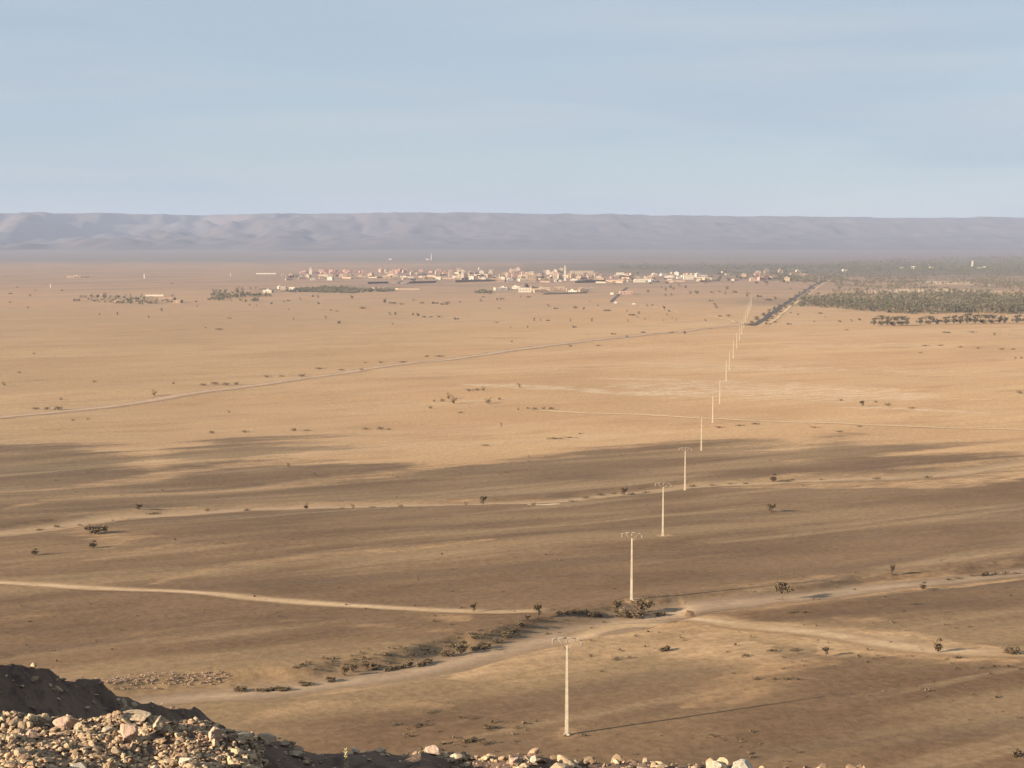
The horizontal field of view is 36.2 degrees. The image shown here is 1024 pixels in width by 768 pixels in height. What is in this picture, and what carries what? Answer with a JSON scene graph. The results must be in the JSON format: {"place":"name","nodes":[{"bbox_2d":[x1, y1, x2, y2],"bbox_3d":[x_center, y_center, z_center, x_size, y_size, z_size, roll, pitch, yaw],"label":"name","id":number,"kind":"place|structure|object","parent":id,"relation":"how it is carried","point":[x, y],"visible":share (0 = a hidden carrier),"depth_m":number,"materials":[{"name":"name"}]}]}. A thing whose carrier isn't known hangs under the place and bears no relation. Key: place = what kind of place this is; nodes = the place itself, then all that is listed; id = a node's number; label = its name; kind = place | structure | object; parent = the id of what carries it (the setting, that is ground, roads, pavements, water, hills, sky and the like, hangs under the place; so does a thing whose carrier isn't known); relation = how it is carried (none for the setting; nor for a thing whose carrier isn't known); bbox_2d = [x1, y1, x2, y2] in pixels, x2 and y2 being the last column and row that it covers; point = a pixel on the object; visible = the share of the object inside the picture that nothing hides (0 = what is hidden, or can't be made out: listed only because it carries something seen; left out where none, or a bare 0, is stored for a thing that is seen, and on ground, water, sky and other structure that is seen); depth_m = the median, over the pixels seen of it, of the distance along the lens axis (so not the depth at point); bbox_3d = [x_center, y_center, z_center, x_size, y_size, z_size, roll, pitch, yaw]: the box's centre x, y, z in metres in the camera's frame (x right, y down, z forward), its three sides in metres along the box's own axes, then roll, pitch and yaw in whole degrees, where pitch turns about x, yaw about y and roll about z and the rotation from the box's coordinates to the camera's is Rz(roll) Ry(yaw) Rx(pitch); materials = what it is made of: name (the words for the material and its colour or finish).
{"place":"outdoors","nodes":[
{"label":"outdoors","id":0,"kind":"place"},
{"bbox_2d":[0,581,543,613],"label":"dirt track","id":1,"kind":"structure","parent":0,"point":[250,597],"depth_m":277.97,"materials":[{"name":"soil"}]},
{"bbox_2d":[0,663,731,767],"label":"hillside","id":2,"kind":"structure","parent":0,"point":[40,694],"depth_m":29.64,"materials":[{"name":"stone"}]},
{"bbox_2d":[69,762,85,767],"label":"boulder","id":3,"kind":"object","parent":2,"relation":"on","point":[78,765],"visible":1,"depth_m":15.19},
{"bbox_2d":[1,662,218,726],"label":"scree","id":4,"kind":"structure","parent":2,"relation":"on","point":[59,689],"depth_m":32.25,"materials":[{"name":"stone"}]},
{"bbox_2d":[123,709,150,721],"bbox_3d":[-4.032,3.553,16.758,0.422,0.073,0.243,6,8,51],"label":"boulder","id":5,"kind":"object","parent":2,"relation":"on","point":[138,715],"visible":1,"depth_m":16.70,"materials":[{"name":"stone"}]},
{"bbox_2d":[0,710,314,767],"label":"scree","id":6,"kind":"structure","parent":2,"relation":"on","point":[89,749],"depth_m":15.95,"materials":[{"name":"stone"}]},
{"bbox_2d":[14,747,26,756],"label":"boulder","id":7,"kind":"object","parent":6,"relation":"on","point":[18,752],"visible":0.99,"depth_m":15.25,"materials":[{"name":"stone"}]},
{"bbox_2d":[26,729,40,738],"bbox_3d":[-4.925,3.607,16.101,0.156,0.115,0.113,-2,6,-22],"label":"boulder","id":8,"kind":"object","parent":6,"relation":"on","point":[30,733],"visible":0.84,"depth_m":16.06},
{"bbox_2d":[52,717,78,730],"bbox_3d":[-4.734,3.600,16.593,0.248,0.177,0.188,-3,6,-29],"label":"boulder","id":9,"kind":"object","parent":6,"relation":"on","point":[65,723],"visible":0.92,"depth_m":16.53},
{"bbox_2d":[99,726,112,732],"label":"boulder","id":10,"kind":"object","parent":6,"relation":"on","point":[106,729],"visible":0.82,"depth_m":16.37,"materials":[{"name":"stone"}]},
{"bbox_2d":[120,723,137,741],"bbox_3d":[-3.907,3.571,15.998,0.167,0.224,0.176,-3,6,-30],"label":"boulder","id":11,"kind":"object","parent":6,"relation":"on","point":[129,732],"visible":1,"depth_m":15.95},
{"bbox_2d":[153,716,165,730],"bbox_3d":[-3.644,3.503,16.177,0.100,0.150,0.132,3,6,34],"label":"boulder","id":12,"kind":"object","parent":6,"relation":"on","point":[159,723],"visible":1,"depth_m":16.14,"materials":[{"name":"stone"}]},
{"bbox_2d":[179,757,193,765],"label":"boulder","id":13,"kind":"object","parent":6,"relation":"on","point":[186,760],"visible":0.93,"depth_m":15.34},
{"bbox_2d":[208,726,222,741],"bbox_3d":[-3.083,3.627,16.187,0.136,0.157,0.119,5,7,41],"label":"boulder","id":14,"kind":"object","parent":6,"relation":"on","point":[215,732],"visible":1,"depth_m":16.16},
{"bbox_2d":[235,730,251,737],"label":"boulder","id":15,"kind":"object","parent":6,"relation":"on","point":[238,733],"visible":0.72,"depth_m":16.66,"materials":[{"name":"stone"}]},
{"bbox_2d":[257,733,276,743],"bbox_3d":[-2.667,3.857,17.021,0.217,0.128,0.161,0,5,-2],"label":"boulder","id":16,"kind":"object","parent":2,"relation":"on","point":[269,738],"visible":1,"depth_m":16.97,"materials":[{"name":"stone"}]},
{"bbox_2d":[280,739,289,746],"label":"boulder","id":17,"kind":"object","parent":2,"relation":"on","point":[285,743],"visible":1,"depth_m":17.30,"materials":[{"name":"stone"}]},
{"bbox_2d":[289,751,303,756],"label":"boulder","id":18,"kind":"object","parent":2,"relation":"on","point":[297,753],"visible":1,"depth_m":17.10,"materials":[{"name":"stone"}]},
{"bbox_2d":[344,748,347,767],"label":"dry plant","id":19,"kind":"object","parent":2,"relation":"on","point":[346,757],"visible":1,"depth_m":16.83,"materials":[{"name":"plant"}]},
{"bbox_2d":[449,753,464,761],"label":"boulder","id":20,"kind":"object","parent":2,"relation":"on","point":[454,757],"visible":1,"depth_m":17.81,"materials":[{"name":"stone"}]},
{"bbox_2d":[509,757,519,765],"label":"boulder","id":21,"kind":"object","parent":2,"relation":"on","point":[512,761],"visible":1,"depth_m":17.52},
{"bbox_2d":[530,755,536,762],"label":"boulder","id":22,"kind":"object","parent":2,"relation":"on","point":[533,759],"visible":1,"depth_m":17.53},
{"bbox_2d":[550,763,565,767],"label":"boulder","id":23,"kind":"object","parent":2,"relation":"on","point":[557,765],"visible":1,"depth_m":17.43,"materials":[{"name":"stone"}]},
{"bbox_2d":[298,746,866,767],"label":"scree","id":24,"kind":"structure","parent":2,"relation":"on","point":[575,763],"depth_m":17.73,"materials":[{"name":"stone"}]},
{"bbox_2d":[425,745,440,754],"bbox_3d":[-0.903,4.182,17.841,0.202,0.097,0.155,8,11,11],"label":"boulder","id":25,"kind":"object","parent":24,"relation":"on","point":[433,750],"visible":1,"depth_m":17.82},
{"bbox_2d":[706,761,726,767],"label":"boulder","id":26,"kind":"object","parent":2,"relation":"on","point":[714,764],"visible":1,"depth_m":17.20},
{"bbox_2d":[732,759,752,767],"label":"boulder","id":27,"kind":"object","parent":2,"relation":"on","point":[742,763],"visible":1,"depth_m":17.20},
{"bbox_2d":[0,325,748,418],"bbox_3d":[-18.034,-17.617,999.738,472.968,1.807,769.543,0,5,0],"label":"gravel road","id":28,"kind":"structure","parent":0,"point":[167,396],"depth_m":816.97,"materials":[{"name":"gravel"}]},
{"bbox_2d":[0,250,1023,767],"bbox_3d":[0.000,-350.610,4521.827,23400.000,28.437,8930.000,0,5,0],"label":"ground","id":29,"kind":"structure","parent":0,"point":[720,542],"depth_m":427.84,"materials":[{"name":"soil"}]},
{"bbox_2d":[84,523,109,533],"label":"shrub","id":30,"kind":"object","parent":29,"relation":"on","point":[94,529],"visible":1,"depth_m":351.47,"materials":[{"name":"green plant"}]},
{"bbox_2d":[87,293,173,303],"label":"orchard","id":31,"kind":"object","parent":29,"relation":"on","point":[130,300],"visible":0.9,"depth_m":1920.35,"materials":[{"name":"green plant"}]},
{"bbox_2d":[95,666,230,688],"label":"scattered stones","id":32,"kind":"object","parent":29,"relation":"on","point":[152,680],"visible":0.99,"depth_m":219.70,"materials":[{"name":"stone"}]},
{"bbox_2d":[159,297,175,300],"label":"house","id":33,"kind":"structure","parent":29,"relation":"on","point":[164,298],"depth_m":1925.15,"materials":[{"name":"paint"}]},
{"bbox_2d":[207,286,271,301],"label":"orchard","id":34,"kind":"object","parent":29,"relation":"on","point":[222,295],"visible":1,"depth_m":2072.75,"materials":[{"name":"green plant"}]},
{"bbox_2d":[233,685,247,691],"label":"shrub","id":35,"kind":"object","parent":29,"relation":"on","point":[237,688],"visible":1,"depth_m":216.66,"materials":[{"name":"brown plant"}]},
{"bbox_2d":[253,687,275,691],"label":"shrub","id":36,"kind":"object","parent":29,"relation":"on","point":[265,689],"visible":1,"depth_m":217.06,"materials":[{"name":"brown plant"}]},
{"bbox_2d":[274,685,290,691],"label":"shrub","id":37,"kind":"object","parent":29,"relation":"on","point":[281,688],"visible":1,"depth_m":217.48,"materials":[{"name":"brown plant"}]},
{"bbox_2d":[298,679,311,686],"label":"shrub","id":38,"kind":"object","parent":29,"relation":"on","point":[301,683],"visible":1,"depth_m":220.42,"materials":[{"name":"brown plant"}]},
{"bbox_2d":[325,676,335,682],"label":"shrub","id":39,"kind":"object","parent":29,"relation":"on","point":[328,679],"visible":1,"depth_m":222.46,"materials":[{"name":"brown plant"}]},
{"bbox_2d":[280,285,394,292],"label":"orchard","id":40,"kind":"object","parent":29,"relation":"on","point":[333,289],"visible":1,"depth_m":2340.83,"materials":[{"name":"green plant"}]},
{"bbox_2d":[341,666,349,675],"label":"shrub","id":41,"kind":"object","parent":29,"relation":"on","point":[344,669],"visible":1,"depth_m":225.69,"materials":[{"name":"brown plant"}]},
{"bbox_2d":[349,663,358,672],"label":"shrub","id":42,"kind":"object","parent":29,"relation":"on","point":[355,666],"visible":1,"depth_m":227.89,"materials":[{"name":"brown plant"}]},
{"bbox_2d":[371,661,380,669],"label":"shrub","id":43,"kind":"object","parent":29,"relation":"on","point":[375,666],"visible":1,"depth_m":230.16,"materials":[{"name":"brown plant"}]},
{"bbox_2d":[373,288,419,289],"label":"boundary wall","id":44,"kind":"structure","parent":29,"relation":"on","point":[406,288],"depth_m":2406.61,"materials":[{"name":"beige paint"}]},
{"bbox_2d":[394,663,406,668],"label":"shrub","id":45,"kind":"object","parent":29,"relation":"on","point":[404,665],"visible":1,"depth_m":230.63,"materials":[{"name":"brown plant"}]},
{"bbox_2d":[368,281,435,283],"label":"boundary wall","id":46,"kind":"structure","parent":29,"relation":"on","point":[403,282],"depth_m":2764.47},
{"bbox_2d":[293,626,519,672],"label":"dry scrub","id":47,"kind":"object","parent":29,"relation":"on","point":[384,653],"visible":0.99,"depth_m":237.41,"materials":[{"name":"brown plant"}]},
{"bbox_2d":[416,660,426,666],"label":"shrub","id":48,"kind":"object","parent":29,"relation":"on","point":[424,662],"visible":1,"depth_m":231.76,"materials":[{"name":"brown plant"}]},
{"bbox_2d":[441,649,454,656],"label":"shrub","id":49,"kind":"object","parent":29,"relation":"on","point":[444,652],"visible":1,"depth_m":238.26,"materials":[{"name":"brown plant"}]},
{"bbox_2d":[455,639,467,652],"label":"shrub","id":50,"kind":"object","parent":29,"relation":"on","point":[460,648],"visible":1,"depth_m":239.89,"materials":[{"name":"brown plant"}]},
{"bbox_2d":[462,736,477,743],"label":"shrub","id":51,"kind":"object","parent":29,"relation":"on","point":[474,738],"visible":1,"depth_m":187.45,"materials":[{"name":"brown plant"}]},
{"bbox_2d":[455,279,490,281],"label":"boundary wall","id":52,"kind":"structure","parent":29,"relation":"on","point":[482,280],"depth_m":2857.39,"materials":[{"name":"paint"}]},
{"bbox_2d":[468,644,480,650],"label":"shrub","id":53,"kind":"object","parent":29,"relation":"on","point":[477,647],"visible":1,"depth_m":242.43,"materials":[{"name":"brown plant"}]},
{"bbox_2d":[474,289,492,293],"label":"orchard","id":54,"kind":"object","parent":29,"relation":"on","point":[482,291],"visible":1,"depth_m":2245.06,"materials":[{"name":"green plant"}]},
{"bbox_2d":[479,639,491,648],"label":"shrub","id":55,"kind":"object","parent":29,"relation":"on","point":[484,645],"visible":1,"depth_m":243.64,"materials":[{"name":"brown plant"}]},
{"bbox_2d":[491,637,502,643],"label":"shrub","id":56,"kind":"object","parent":29,"relation":"on","point":[494,640],"visible":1,"depth_m":247.49,"materials":[{"name":"brown plant"}]},
{"bbox_2d":[500,631,511,637],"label":"shrub","id":57,"kind":"object","parent":29,"relation":"on","point":[505,634],"visible":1,"depth_m":250.55,"materials":[{"name":"brown plant"}]},
{"bbox_2d":[1,455,1023,762],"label":"dry tufts","id":58,"kind":"object","parent":29,"relation":"on","point":[619,649],"visible":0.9,"depth_m":242.41,"materials":[{"name":"brown plant"}]},
{"bbox_2d":[515,619,524,627],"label":"shrub","id":59,"kind":"object","parent":29,"relation":"on","point":[520,624],"visible":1,"depth_m":255.88,"materials":[{"name":"brown plant"}]},
{"bbox_2d":[519,283,530,291],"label":"domed building","id":60,"kind":"structure","parent":29,"relation":"on","point":[524,287],"depth_m":2263.08,"materials":[{"name":"white paint"}]},
{"bbox_2d":[527,274,535,281],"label":"apartment block","id":61,"kind":"structure","parent":29,"relation":"on","point":[531,277],"depth_m":2869.35,"materials":[{"name":"paint"}]},
{"bbox_2d":[532,603,541,617],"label":"shrub","id":62,"kind":"object","parent":29,"relation":"on","point":[537,607],"visible":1,"depth_m":261.00,"materials":[{"name":"green plant"}]},
{"bbox_2d":[533,289,546,292],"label":"house","id":63,"kind":"structure","parent":29,"relation":"on","point":[539,290],"depth_m":2255.43,"materials":[{"name":"paint"}]},
{"bbox_2d":[498,292,587,294],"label":"boundary wall","id":64,"kind":"structure","parent":29,"relation":"on","point":[540,293],"depth_m":2191.93,"materials":[{"name":"beige paint"}]},
{"bbox_2d":[552,637,581,735],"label":"power pole","id":65,"kind":"object","parent":29,"relation":"on","point":[567,732],"visible":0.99,"depth_m":190.04,"materials":[{"name":"concrete"}]},
{"bbox_2d":[570,271,592,274],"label":"public hall","id":66,"kind":"structure","parent":29,"relation":"on","point":[582,272],"depth_m":3497.32,"materials":[{"name":"beige paint"}]},
{"bbox_2d":[574,280,615,282],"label":"boundary wall","id":67,"kind":"structure","parent":29,"relation":"on","point":[588,281],"depth_m":2838.19,"materials":[{"name":"paint"}]},
{"bbox_2d":[534,594,669,622],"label":"dry scrub","id":68,"kind":"object","parent":29,"relation":"on","point":[601,607],"visible":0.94,"depth_m":270.45,"materials":[{"name":"brown plant"}]},
{"bbox_2d":[612,599,622,612],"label":"shrub","id":69,"kind":"object","parent":29,"relation":"on","point":[615,603],"visible":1,"depth_m":268.79,"materials":[{"name":"green plant"}]},
{"bbox_2d":[616,606,646,618],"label":"shrub","id":70,"kind":"object","parent":29,"relation":"on","point":[624,613],"visible":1,"depth_m":266.91,"materials":[{"name":"green plant"}]},
{"bbox_2d":[621,532,642,600],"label":"power pole","id":71,"kind":"object","parent":29,"relation":"on","point":[631,583],"visible":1,"depth_m":275.39,"materials":[{"name":"metal"}]},
{"bbox_2d":[634,599,657,612],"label":"shrub","id":72,"kind":"object","parent":29,"relation":"on","point":[641,604],"visible":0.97,"depth_m":269.87,"materials":[{"name":"green plant"}]},
{"bbox_2d":[652,611,667,616],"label":"shrub","id":73,"kind":"object","parent":29,"relation":"on","point":[658,614],"visible":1,"depth_m":268.66,"materials":[{"name":"green plant"}]},
{"bbox_2d":[655,482,671,535],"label":"power pole","id":74,"kind":"object","parent":29,"relation":"on","point":[662,534],"visible":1,"depth_m":352.68,"materials":[{"name":"metal"}]},
{"bbox_2d":[657,645,669,651],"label":"shrub","id":75,"kind":"object","parent":29,"relation":"on","point":[665,648],"visible":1,"depth_m":236.87,"materials":[{"name":"brown plant"}]},
{"bbox_2d":[681,447,691,489],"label":"power pole","id":76,"kind":"object","parent":29,"relation":"on","point":[685,468],"visible":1,"depth_m":438.14,"materials":[{"name":"metal"}]},
{"bbox_2d":[683,275,693,278],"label":"villa","id":77,"kind":"object","parent":29,"relation":"on","point":[688,276],"visible":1,"depth_m":3035.35,"materials":[{"name":"white paint"}]},
{"bbox_2d":[696,415,706,450],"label":"power pole","id":78,"kind":"object","parent":29,"relation":"on","point":[701,431],"visible":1,"depth_m":537.89,"materials":[{"name":"metal"}]},
{"bbox_2d":[605,262,854,269],"bbox_3d":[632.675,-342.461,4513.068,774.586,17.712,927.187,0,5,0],"label":"palm grove","id":79,"kind":"object","parent":29,"relation":"on","point":[724,266],"visible":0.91,"depth_m":4410.36,"materials":[{"name":"green plant"}]},
{"bbox_2d":[766,503,777,511],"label":"shrub","id":80,"kind":"object","parent":29,"relation":"on","point":[770,506],"visible":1,"depth_m":393.92,"materials":[{"name":"green plant"}]},
{"bbox_2d":[717,266,848,282],"bbox_3d":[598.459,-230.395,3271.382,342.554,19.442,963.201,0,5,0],"label":"palm grove","id":81,"kind":"object","parent":29,"relation":"on","point":[808,277],"visible":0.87,"depth_m":3057.18,"materials":[{"name":"green plant"}]},
{"bbox_2d":[773,579,793,599],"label":"tree","id":82,"kind":"object","parent":29,"relation":"on","point":[781,586],"visible":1,"depth_m":279.50,"materials":[{"name":"green plant"}]},
{"bbox_2d":[877,315,885,325],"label":"tree","id":83,"kind":"object","parent":29,"relation":"on","point":[881,319],"visible":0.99,"depth_m":1365.08,"materials":[{"name":"green plant"}]},
{"bbox_2d":[889,316,899,325],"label":"tree","id":84,"kind":"object","parent":29,"relation":"on","point":[895,318],"visible":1,"depth_m":1354.22,"materials":[{"name":"green plant"}]},
{"bbox_2d":[896,316,906,325],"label":"tree","id":85,"kind":"object","parent":29,"relation":"on","point":[902,318],"visible":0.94,"depth_m":1365.76,"materials":[{"name":"green plant"}]},
{"bbox_2d":[797,286,1023,313],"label":"palm grove","id":86,"kind":"object","parent":29,"relation":"on","point":[899,302],"visible":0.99,"depth_m":1750.04,"materials":[{"name":"green plant"}]},
{"bbox_2d":[818,254,1023,271],"bbox_3d":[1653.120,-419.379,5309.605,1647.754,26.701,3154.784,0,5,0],"label":"palm grove","id":87,"kind":"object","parent":29,"relation":"on","point":[925,267],"visible":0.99,"depth_m":4720.48,"materials":[{"name":"green plant"}]},
{"bbox_2d":[834,270,1023,288],"bbox_3d":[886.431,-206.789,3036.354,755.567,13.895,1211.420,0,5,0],"label":"palm grove","id":88,"kind":"object","parent":29,"relation":"on","point":[993,279],"visible":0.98,"depth_m":2774.38,"materials":[{"name":"green plant"}]},
{"bbox_2d":[924,315,933,323],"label":"tree","id":89,"kind":"object","parent":29,"relation":"on","point":[928,321],"visible":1,"depth_m":1389.14,"materials":[{"name":"green plant"}]},
{"bbox_2d":[940,315,951,323],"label":"tree","id":90,"kind":"object","parent":29,"relation":"on","point":[945,320],"visible":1,"depth_m":1389.87,"materials":[{"name":"green plant"}]},
{"bbox_2d":[961,312,973,322],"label":"tree","id":91,"kind":"object","parent":29,"relation":"on","point":[967,318],"visible":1,"depth_m":1387.69,"materials":[{"name":"green plant"}]},
{"bbox_2d":[971,314,979,322],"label":"tree","id":92,"kind":"object","parent":29,"relation":"on","point":[975,317],"visible":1,"depth_m":1388.58,"materials":[{"name":"green plant"}]},
{"bbox_2d":[978,314,990,323],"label":"tree","id":93,"kind":"object","parent":29,"relation":"on","point":[983,321],"visible":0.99,"depth_m":1389.51,"materials":[{"name":"green plant"}]},
{"bbox_2d":[1010,748,1021,757],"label":"shrub","id":94,"kind":"object","parent":29,"relation":"on","point":[1016,753],"visible":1,"depth_m":182.33,"materials":[{"name":"brown plant"}]},
{"bbox_2d":[1011,313,1022,322],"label":"tree","id":95,"kind":"object","parent":29,"relation":"on","point":[1017,319],"visible":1,"depth_m":1387.95,"materials":[{"name":"green plant"}]},
{"bbox_2d":[0,212,1023,250],"bbox_3d":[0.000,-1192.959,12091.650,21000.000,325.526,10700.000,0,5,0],"label":"mountain range","id":96,"kind":"structure","parent":0,"point":[301,232],"depth_m":11329.71,"materials":[{"name":"stone"}]},
{"bbox_2d":[0,459,1023,536],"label":"dirt road","id":97,"kind":"structure","parent":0,"point":[133,514],"depth_m":417.08,"materials":[{"name":"soil"}]},
{"bbox_2d":[0,0,1023,217],"label":"sky","id":98,"kind":"structure","parent":0,"point":[806,108],"materials":[{"name":"blue"}]},
{"bbox_2d":[131,568,1023,704],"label":"dry riverbed","id":99,"kind":"structure","parent":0,"point":[536,637],"depth_m":249.00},
{"bbox_2d":[624,303,736,322],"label":"track","id":100,"kind":"structure","parent":0,"point":[733,321],"depth_m":1583.80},
{"bbox_2d":[537,410,1023,429],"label":"dirt track","id":101,"kind":"structure","parent":0,"point":[783,421],"depth_m":631.39,"materials":[{"name":"soil"}]},
{"bbox_2d":[752,280,823,324],"bbox_3d":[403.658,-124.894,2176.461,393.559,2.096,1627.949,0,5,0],"label":"paved road","id":102,"kind":"structure","parent":0,"point":[767,315],"depth_m":1719.17,"materials":[{"name":"asphalt"}]},
{"bbox_2d":[557,617,1023,657],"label":"dirt track","id":103,"kind":"structure","parent":0,"point":[795,630],"depth_m":247.91,"materials":[{"name":"soil"}]},
{"bbox_2d":[932,637,942,651],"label":"shrub","id":104,"kind":"object","parent":103,"relation":"on","point":[937,646],"visible":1,"depth_m":235.33,"materials":[{"name":"brown plant"}]},
{"bbox_2d":[1002,645,1020,653],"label":"shrub","id":105,"kind":"object","parent":103,"relation":"on","point":[1010,650],"visible":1,"depth_m":234.28,"materials":[{"name":"brown plant"}]},
{"bbox_2d":[766,280,829,324],"bbox_3d":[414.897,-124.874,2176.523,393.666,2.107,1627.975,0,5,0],"label":"road shoulder","id":106,"kind":"object","parent":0,"point":[784,311],"visible":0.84,"depth_m":1707.05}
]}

